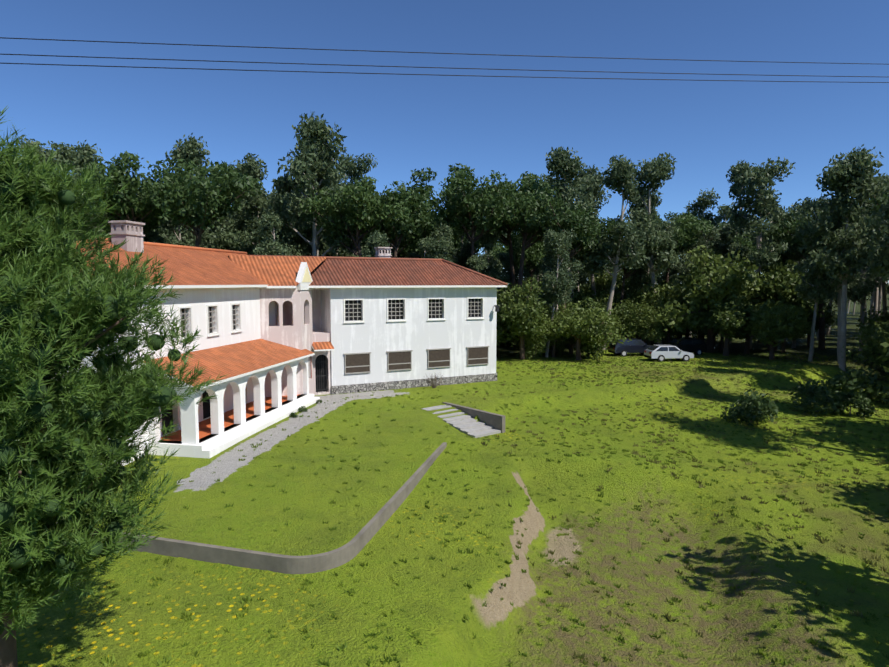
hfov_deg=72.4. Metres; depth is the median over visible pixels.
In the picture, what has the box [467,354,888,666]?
dry grass tufts
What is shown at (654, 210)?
eucalyptus tree
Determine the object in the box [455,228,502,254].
stone pine tree
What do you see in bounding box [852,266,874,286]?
eucalyptus tree
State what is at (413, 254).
eucalyptus tree
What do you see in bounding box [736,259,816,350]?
oak tree
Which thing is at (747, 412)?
shrub
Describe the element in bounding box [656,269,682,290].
eucalyptus tree
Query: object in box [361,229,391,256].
eucalyptus tree
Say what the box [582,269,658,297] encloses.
oak tree
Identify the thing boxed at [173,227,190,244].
eucalyptus tree
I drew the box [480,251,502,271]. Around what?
eucalyptus tree
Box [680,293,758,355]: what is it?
oak tree
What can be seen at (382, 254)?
chimney
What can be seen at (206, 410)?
dark wing window
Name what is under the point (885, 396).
shrub field
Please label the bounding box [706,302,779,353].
oak tree
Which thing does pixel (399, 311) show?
wing window bars
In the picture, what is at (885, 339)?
oak tree
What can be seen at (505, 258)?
eucalyptus tree
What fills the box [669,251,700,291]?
eucalyptus tree
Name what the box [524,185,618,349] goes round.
stone pine tree
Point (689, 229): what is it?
eucalyptus tree
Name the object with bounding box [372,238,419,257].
stone pine tree
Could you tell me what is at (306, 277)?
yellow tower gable
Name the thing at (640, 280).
eucalyptus tree
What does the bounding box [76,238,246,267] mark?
wing roof caps
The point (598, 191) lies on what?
eucalyptus tree
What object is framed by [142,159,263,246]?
stone pine tree
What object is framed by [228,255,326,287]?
tower roof
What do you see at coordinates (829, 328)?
eucalyptus tree
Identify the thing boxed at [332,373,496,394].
stone plinth
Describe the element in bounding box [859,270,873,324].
eucalyptus tree
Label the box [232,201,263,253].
eucalyptus tree
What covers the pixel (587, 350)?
cypress tree
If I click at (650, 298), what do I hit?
oak tree
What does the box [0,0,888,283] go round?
sky
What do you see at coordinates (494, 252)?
stone pine tree
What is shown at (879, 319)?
bush
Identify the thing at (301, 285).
tower gable parapet
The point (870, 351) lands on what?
bush
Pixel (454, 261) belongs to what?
eucalyptus tree
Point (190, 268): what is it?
wing roof
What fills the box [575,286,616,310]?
oak tree
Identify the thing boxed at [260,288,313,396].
tower walls
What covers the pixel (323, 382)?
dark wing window
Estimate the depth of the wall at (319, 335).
39.50 m
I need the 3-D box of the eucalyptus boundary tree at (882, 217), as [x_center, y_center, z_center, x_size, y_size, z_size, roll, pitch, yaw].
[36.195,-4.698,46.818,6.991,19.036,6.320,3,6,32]
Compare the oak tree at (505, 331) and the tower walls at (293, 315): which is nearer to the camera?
the tower walls at (293, 315)
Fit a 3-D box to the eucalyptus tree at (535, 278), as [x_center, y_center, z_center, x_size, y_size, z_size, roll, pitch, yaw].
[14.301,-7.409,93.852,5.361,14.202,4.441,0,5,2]
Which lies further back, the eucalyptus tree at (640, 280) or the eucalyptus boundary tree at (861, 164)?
the eucalyptus tree at (640, 280)
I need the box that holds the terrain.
[15,287,888,666]
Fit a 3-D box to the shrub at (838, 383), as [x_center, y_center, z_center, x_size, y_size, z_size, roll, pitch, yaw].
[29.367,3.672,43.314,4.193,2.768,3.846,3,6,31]
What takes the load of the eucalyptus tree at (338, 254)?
on the terrain
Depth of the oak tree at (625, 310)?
66.71 m
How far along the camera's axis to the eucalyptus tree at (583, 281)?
101.24 m
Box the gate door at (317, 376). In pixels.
[315,355,328,392]
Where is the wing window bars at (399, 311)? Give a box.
[345,299,481,320]
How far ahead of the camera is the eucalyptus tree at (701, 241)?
78.65 m
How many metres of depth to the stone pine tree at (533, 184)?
72.27 m
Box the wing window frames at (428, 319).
[343,297,484,322]
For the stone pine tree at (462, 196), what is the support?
on the terrain
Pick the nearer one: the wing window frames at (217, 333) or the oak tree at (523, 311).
the wing window frames at (217, 333)
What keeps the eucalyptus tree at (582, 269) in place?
on the terrain
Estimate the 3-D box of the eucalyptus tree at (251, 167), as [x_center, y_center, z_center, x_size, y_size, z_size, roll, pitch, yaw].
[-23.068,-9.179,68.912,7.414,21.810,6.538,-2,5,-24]
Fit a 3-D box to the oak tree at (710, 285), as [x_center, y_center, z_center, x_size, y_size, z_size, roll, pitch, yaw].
[27.650,-3.286,63.308,9.166,12.038,11.143,4,6,37]
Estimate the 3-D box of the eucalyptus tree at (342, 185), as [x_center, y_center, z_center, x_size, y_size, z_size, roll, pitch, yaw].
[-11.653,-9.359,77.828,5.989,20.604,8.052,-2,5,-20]
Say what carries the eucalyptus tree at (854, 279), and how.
on the terrain
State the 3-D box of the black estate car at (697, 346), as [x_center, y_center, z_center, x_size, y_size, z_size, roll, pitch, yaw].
[24.201,1.349,61.912,4.572,1.680,2.160,-1,5,-14]
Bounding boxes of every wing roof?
[75,241,267,288]
[309,259,506,287]
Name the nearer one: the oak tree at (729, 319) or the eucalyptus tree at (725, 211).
the oak tree at (729, 319)
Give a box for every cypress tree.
[519,332,548,359]
[539,311,567,356]
[570,296,609,358]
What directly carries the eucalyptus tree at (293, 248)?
on the terrain
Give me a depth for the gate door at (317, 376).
39.25 m
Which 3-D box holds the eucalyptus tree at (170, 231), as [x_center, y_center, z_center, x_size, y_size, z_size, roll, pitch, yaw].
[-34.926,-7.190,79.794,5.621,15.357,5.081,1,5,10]
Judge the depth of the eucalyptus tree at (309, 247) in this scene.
71.99 m
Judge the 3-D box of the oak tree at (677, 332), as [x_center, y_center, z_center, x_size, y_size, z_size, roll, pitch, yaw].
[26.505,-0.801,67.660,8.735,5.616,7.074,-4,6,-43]
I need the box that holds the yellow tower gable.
[302,267,311,281]
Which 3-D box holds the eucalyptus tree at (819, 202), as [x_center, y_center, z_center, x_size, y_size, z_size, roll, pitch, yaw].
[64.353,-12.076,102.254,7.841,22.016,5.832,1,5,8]
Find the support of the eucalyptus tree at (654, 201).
on the terrain
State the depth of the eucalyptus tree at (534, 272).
88.23 m
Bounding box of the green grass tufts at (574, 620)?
[18,352,888,666]
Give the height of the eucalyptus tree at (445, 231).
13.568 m
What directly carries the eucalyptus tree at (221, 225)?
on the terrain
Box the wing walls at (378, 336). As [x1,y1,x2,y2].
[321,287,496,393]
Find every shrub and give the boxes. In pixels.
[720,388,778,425]
[789,379,849,416]
[825,367,888,403]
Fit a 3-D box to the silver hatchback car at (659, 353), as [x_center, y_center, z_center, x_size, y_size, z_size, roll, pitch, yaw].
[21.157,1.831,57.334,4.152,1.460,2.060,0,5,-5]
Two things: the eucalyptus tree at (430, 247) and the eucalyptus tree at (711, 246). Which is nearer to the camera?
the eucalyptus tree at (430, 247)
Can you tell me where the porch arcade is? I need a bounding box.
[148,357,308,444]
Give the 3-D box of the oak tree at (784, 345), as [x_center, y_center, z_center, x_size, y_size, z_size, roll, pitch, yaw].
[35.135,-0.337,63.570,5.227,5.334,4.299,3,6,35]
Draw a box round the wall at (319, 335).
[312,288,330,395]
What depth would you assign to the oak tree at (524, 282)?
86.85 m
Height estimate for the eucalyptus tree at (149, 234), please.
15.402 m
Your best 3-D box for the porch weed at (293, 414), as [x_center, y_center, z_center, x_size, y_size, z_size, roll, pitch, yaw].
[-8.110,4.386,32.744,0.552,0.365,0.506,3,5,28]
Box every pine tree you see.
[0,105,227,666]
[66,150,207,231]
[97,180,170,237]
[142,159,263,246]
[298,174,416,256]
[337,167,436,257]
[362,235,372,252]
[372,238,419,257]
[375,207,437,257]
[403,189,480,250]
[407,240,425,257]
[409,163,523,267]
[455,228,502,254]
[461,172,552,291]
[477,170,583,347]
[490,234,525,269]
[491,242,514,285]
[498,242,507,252]
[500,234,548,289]
[511,227,545,280]
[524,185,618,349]
[595,232,664,333]
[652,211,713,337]
[664,211,725,252]
[732,234,794,342]
[764,206,865,349]
[861,182,888,249]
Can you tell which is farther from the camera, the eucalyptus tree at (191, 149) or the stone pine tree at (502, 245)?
the stone pine tree at (502, 245)
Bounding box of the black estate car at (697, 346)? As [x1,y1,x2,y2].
[663,338,706,355]
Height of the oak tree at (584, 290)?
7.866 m
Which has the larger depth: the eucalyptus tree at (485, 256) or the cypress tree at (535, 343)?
the eucalyptus tree at (485, 256)
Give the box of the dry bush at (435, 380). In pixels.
[426,373,442,387]
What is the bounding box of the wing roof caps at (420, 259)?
[249,255,507,285]
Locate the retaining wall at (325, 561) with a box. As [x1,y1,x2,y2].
[57,442,446,573]
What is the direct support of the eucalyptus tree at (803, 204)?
on the terrain
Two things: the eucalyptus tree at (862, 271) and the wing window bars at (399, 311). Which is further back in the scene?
the eucalyptus tree at (862, 271)
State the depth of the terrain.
20.39 m
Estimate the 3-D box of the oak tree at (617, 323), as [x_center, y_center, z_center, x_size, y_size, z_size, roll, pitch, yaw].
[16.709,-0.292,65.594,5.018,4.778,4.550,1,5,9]
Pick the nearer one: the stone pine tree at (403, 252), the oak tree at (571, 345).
the oak tree at (571, 345)
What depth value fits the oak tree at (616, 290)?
84.32 m
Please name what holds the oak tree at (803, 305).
on the terrain
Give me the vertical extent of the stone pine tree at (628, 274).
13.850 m
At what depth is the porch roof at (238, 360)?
30.54 m
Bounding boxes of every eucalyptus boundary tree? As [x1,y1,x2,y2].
[791,144,887,370]
[860,201,888,277]
[881,224,888,281]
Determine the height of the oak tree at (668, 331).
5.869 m
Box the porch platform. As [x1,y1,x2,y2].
[147,394,319,458]
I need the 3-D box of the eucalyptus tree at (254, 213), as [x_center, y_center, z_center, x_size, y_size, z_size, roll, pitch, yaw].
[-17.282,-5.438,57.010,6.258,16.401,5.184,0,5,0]
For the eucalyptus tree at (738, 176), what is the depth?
78.05 m
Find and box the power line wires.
[0,37,888,82]
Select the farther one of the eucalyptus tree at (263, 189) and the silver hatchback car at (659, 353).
the eucalyptus tree at (263, 189)
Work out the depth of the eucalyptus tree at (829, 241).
53.24 m
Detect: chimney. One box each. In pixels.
[108,220,144,251]
[374,247,391,257]
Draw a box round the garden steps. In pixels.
[423,405,500,437]
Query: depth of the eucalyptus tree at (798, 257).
66.62 m
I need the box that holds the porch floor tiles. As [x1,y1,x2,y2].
[161,394,300,440]
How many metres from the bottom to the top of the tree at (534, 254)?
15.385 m
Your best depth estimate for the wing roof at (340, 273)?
41.87 m
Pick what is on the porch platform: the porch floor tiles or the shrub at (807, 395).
the porch floor tiles
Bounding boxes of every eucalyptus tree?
[15,135,104,240]
[66,140,105,178]
[72,164,110,231]
[138,200,165,243]
[143,133,219,246]
[162,210,186,245]
[162,225,177,234]
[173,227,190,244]
[190,228,209,247]
[201,229,217,247]
[205,212,233,248]
[206,153,267,250]
[217,184,266,248]
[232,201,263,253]
[234,188,294,254]
[252,212,295,255]
[257,113,362,255]
[263,191,282,206]
[279,133,340,255]
[282,209,322,255]
[286,154,342,255]
[303,160,352,256]
[319,184,355,256]
[337,153,377,185]
[339,181,373,256]
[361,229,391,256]
[405,251,421,257]
[417,236,449,259]
[419,238,459,264]
[421,223,454,262]
[443,208,479,268]
[466,255,488,272]
[476,228,509,292]
[479,252,499,276]
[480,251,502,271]
[496,251,526,291]
[499,230,517,287]
[518,171,559,241]
[523,264,542,280]
[523,267,545,294]
[536,229,584,310]
[537,229,575,356]
[545,146,600,346]
[551,257,585,341]
[568,173,605,288]
[575,262,589,276]
[577,164,611,295]
[579,277,589,286]
[582,154,649,349]
[586,265,617,285]
[625,152,679,344]
[625,188,662,288]
[629,220,667,343]
[647,204,658,216]
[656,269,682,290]
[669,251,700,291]
[671,213,713,336]
[679,187,739,272]
[700,237,730,272]
[710,234,736,269]
[715,160,769,333]
[716,204,733,223]
[719,157,806,348]
[728,242,753,342]
[766,216,815,347]
[786,197,815,266]
[792,236,843,361]
[792,258,807,284]
[796,161,877,363]
[809,196,830,221]
[809,269,832,334]
[831,258,868,306]
[845,176,881,336]
[847,224,887,355]
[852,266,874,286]
[858,206,888,335]
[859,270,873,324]
[870,172,888,315]
[877,278,881,321]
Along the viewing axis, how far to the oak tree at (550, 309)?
64.43 m
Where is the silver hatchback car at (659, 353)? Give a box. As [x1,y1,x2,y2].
[644,345,693,361]
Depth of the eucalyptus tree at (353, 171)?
84.55 m
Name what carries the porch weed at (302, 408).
on the terrain
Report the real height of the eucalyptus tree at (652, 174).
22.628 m
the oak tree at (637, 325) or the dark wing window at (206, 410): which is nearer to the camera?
the dark wing window at (206, 410)
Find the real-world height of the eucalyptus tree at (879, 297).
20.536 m
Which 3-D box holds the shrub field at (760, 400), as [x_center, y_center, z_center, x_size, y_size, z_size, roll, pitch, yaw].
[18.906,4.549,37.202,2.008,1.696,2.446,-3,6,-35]
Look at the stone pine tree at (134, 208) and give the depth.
53.19 m
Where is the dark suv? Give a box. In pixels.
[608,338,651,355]
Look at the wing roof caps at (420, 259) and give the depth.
44.25 m
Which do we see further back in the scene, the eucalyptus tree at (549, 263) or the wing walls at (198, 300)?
the eucalyptus tree at (549, 263)
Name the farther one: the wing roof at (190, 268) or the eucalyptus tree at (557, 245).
the eucalyptus tree at (557, 245)
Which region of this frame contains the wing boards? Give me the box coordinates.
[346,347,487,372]
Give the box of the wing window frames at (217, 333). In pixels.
[178,303,242,340]
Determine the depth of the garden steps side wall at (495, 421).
33.67 m
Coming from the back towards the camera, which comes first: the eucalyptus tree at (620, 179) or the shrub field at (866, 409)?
the eucalyptus tree at (620, 179)
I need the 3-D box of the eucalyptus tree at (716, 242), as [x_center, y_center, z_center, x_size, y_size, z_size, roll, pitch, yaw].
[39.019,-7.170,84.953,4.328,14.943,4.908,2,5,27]
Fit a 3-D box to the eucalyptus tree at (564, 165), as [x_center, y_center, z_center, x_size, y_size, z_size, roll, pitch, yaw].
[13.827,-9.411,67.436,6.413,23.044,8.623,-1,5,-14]
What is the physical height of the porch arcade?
3.720 m
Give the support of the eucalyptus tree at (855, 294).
on the terrain
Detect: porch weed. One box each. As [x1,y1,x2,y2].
[289,412,297,417]
[298,406,307,411]
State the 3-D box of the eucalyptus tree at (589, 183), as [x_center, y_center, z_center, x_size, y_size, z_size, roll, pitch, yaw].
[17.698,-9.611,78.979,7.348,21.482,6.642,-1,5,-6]
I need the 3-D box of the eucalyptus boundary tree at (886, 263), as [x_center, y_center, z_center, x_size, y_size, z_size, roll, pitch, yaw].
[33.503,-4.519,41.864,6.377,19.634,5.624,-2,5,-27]
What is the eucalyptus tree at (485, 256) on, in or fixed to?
on the terrain
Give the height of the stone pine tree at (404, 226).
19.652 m
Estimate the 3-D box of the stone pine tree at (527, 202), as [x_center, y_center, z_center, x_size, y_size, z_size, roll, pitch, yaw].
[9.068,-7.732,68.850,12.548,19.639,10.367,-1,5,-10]
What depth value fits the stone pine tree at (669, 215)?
95.39 m
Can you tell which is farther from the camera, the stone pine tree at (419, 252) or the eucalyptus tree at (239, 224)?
the stone pine tree at (419, 252)
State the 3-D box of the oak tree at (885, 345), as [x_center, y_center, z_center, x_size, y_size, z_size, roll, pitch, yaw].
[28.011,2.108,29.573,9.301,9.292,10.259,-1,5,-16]
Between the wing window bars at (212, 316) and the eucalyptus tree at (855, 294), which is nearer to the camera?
the wing window bars at (212, 316)
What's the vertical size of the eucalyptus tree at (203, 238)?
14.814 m
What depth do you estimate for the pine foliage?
11.33 m
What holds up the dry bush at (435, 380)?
on the terrain
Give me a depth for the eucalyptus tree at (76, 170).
58.64 m
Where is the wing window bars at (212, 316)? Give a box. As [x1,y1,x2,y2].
[180,305,238,336]
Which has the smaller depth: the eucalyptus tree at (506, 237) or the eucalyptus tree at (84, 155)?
the eucalyptus tree at (84, 155)
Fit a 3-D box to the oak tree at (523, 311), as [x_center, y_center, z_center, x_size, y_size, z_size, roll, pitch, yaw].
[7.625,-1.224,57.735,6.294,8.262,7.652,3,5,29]
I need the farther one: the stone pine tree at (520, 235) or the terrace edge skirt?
the stone pine tree at (520, 235)
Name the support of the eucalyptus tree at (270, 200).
on the terrain
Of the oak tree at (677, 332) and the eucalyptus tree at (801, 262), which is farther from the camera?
the eucalyptus tree at (801, 262)
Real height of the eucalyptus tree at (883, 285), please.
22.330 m
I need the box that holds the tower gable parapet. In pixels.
[296,262,312,289]
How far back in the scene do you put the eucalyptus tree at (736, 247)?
70.91 m
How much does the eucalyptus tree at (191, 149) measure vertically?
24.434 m
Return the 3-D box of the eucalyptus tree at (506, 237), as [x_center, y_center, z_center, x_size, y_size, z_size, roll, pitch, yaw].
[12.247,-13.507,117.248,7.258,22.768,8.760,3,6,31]
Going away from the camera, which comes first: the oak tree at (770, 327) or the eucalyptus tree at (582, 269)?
the oak tree at (770, 327)
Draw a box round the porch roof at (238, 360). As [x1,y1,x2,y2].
[140,339,314,390]
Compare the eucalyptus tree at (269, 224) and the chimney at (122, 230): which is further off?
the eucalyptus tree at (269, 224)
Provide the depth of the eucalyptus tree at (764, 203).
64.43 m
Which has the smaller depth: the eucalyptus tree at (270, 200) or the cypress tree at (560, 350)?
the cypress tree at (560, 350)
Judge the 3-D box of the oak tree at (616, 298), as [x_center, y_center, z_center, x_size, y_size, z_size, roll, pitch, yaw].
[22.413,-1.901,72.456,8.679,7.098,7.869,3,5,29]
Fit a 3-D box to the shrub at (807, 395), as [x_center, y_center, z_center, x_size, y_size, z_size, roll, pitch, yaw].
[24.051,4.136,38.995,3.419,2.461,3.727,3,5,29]
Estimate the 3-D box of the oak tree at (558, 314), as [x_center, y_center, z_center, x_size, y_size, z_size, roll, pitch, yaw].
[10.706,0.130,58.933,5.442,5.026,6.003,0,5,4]
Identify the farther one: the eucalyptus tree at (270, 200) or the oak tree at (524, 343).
the eucalyptus tree at (270, 200)
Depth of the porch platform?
27.63 m
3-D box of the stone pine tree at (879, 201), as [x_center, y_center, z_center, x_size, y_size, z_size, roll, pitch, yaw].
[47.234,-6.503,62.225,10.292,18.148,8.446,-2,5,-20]
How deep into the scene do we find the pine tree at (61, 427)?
11.39 m
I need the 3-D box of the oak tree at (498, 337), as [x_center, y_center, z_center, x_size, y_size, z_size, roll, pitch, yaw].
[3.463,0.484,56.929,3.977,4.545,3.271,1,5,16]
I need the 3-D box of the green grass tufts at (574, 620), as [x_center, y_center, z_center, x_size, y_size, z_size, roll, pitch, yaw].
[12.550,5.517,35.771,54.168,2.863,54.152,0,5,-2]
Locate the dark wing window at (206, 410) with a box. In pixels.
[161,305,234,434]
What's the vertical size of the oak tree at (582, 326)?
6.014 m
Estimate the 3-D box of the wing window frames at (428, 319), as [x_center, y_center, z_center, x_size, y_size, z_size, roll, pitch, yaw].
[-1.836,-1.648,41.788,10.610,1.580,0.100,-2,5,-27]
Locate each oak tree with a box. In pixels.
[496,301,525,345]
[496,327,502,345]
[497,277,555,359]
[503,277,535,297]
[509,337,545,355]
[532,308,576,357]
[537,280,576,342]
[542,299,578,343]
[542,302,586,353]
[545,300,635,359]
[570,296,606,346]
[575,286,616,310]
[579,282,621,302]
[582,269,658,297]
[596,283,637,302]
[604,298,638,337]
[604,313,624,339]
[606,289,655,338]
[621,302,672,343]
[629,280,684,343]
[643,300,692,343]
[653,245,761,352]
[657,282,750,340]
[663,302,707,339]
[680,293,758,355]
[682,307,723,349]
[693,332,717,345]
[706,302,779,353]
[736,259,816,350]
[741,287,826,349]
[744,300,811,359]
[759,315,808,352]
[802,301,837,346]
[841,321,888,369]
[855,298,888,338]
[871,320,888,348]
[876,342,888,371]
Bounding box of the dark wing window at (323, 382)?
[315,299,480,391]
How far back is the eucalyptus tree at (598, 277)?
92.33 m
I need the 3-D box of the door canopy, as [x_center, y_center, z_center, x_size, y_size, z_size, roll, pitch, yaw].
[-7.756,0.818,38.675,1.546,0.500,1.338,0,5,-2]
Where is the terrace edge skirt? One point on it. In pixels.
(374, 499)
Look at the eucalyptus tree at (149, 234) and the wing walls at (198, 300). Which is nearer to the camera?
the wing walls at (198, 300)
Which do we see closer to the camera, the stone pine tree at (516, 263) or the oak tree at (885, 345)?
the oak tree at (885, 345)
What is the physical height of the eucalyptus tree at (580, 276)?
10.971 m
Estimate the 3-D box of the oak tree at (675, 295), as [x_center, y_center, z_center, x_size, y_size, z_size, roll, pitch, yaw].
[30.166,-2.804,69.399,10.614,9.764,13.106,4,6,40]
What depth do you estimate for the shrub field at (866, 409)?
37.80 m
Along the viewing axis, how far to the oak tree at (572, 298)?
68.20 m
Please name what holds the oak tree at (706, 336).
on the terrain
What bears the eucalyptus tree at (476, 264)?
on the terrain
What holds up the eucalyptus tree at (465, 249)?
on the terrain
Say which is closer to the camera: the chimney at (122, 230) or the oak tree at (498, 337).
the chimney at (122, 230)
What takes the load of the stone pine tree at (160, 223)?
on the terrain
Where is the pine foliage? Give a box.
[0,174,180,634]
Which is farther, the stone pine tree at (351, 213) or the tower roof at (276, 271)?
the stone pine tree at (351, 213)
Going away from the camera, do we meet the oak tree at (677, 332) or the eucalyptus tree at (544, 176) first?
the oak tree at (677, 332)
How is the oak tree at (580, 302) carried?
on the terrain
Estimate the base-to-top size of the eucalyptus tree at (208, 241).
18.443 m
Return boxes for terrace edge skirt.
[85,441,442,555]
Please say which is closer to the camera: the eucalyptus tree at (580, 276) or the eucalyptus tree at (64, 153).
the eucalyptus tree at (64, 153)
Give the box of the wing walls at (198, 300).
[55,287,275,465]
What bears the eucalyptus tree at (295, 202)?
on the terrain
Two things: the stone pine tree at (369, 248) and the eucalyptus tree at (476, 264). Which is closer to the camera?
the eucalyptus tree at (476, 264)
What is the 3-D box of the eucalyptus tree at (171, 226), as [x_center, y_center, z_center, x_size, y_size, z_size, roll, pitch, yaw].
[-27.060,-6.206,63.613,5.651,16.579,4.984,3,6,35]
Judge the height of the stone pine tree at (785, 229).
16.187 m
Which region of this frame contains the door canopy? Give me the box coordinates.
[312,341,334,350]
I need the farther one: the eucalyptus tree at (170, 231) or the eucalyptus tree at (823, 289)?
the eucalyptus tree at (170, 231)
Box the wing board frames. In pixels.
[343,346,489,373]
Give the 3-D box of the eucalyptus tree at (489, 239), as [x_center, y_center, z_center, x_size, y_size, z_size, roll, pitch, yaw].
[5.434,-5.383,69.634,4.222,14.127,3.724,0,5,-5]
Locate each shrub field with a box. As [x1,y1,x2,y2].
[739,395,777,414]
[828,391,876,417]
[880,388,888,404]
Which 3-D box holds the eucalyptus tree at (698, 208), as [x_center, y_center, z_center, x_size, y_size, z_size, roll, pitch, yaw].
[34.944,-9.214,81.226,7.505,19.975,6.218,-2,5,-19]
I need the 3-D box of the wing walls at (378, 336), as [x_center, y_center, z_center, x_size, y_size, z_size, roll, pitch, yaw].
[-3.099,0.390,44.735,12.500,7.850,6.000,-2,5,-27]
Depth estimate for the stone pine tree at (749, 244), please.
72.38 m
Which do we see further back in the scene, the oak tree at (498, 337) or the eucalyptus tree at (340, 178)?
the eucalyptus tree at (340, 178)
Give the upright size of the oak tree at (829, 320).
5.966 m
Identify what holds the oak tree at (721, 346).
on the terrain
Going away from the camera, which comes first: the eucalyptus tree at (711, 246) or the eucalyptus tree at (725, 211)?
the eucalyptus tree at (711, 246)
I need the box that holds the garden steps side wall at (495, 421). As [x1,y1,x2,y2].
[442,402,504,432]
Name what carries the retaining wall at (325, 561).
on the terrain
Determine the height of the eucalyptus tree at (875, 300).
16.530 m
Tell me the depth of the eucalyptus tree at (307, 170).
56.13 m
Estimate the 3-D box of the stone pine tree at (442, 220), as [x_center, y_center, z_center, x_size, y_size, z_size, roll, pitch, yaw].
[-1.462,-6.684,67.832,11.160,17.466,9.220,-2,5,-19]
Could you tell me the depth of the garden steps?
33.39 m

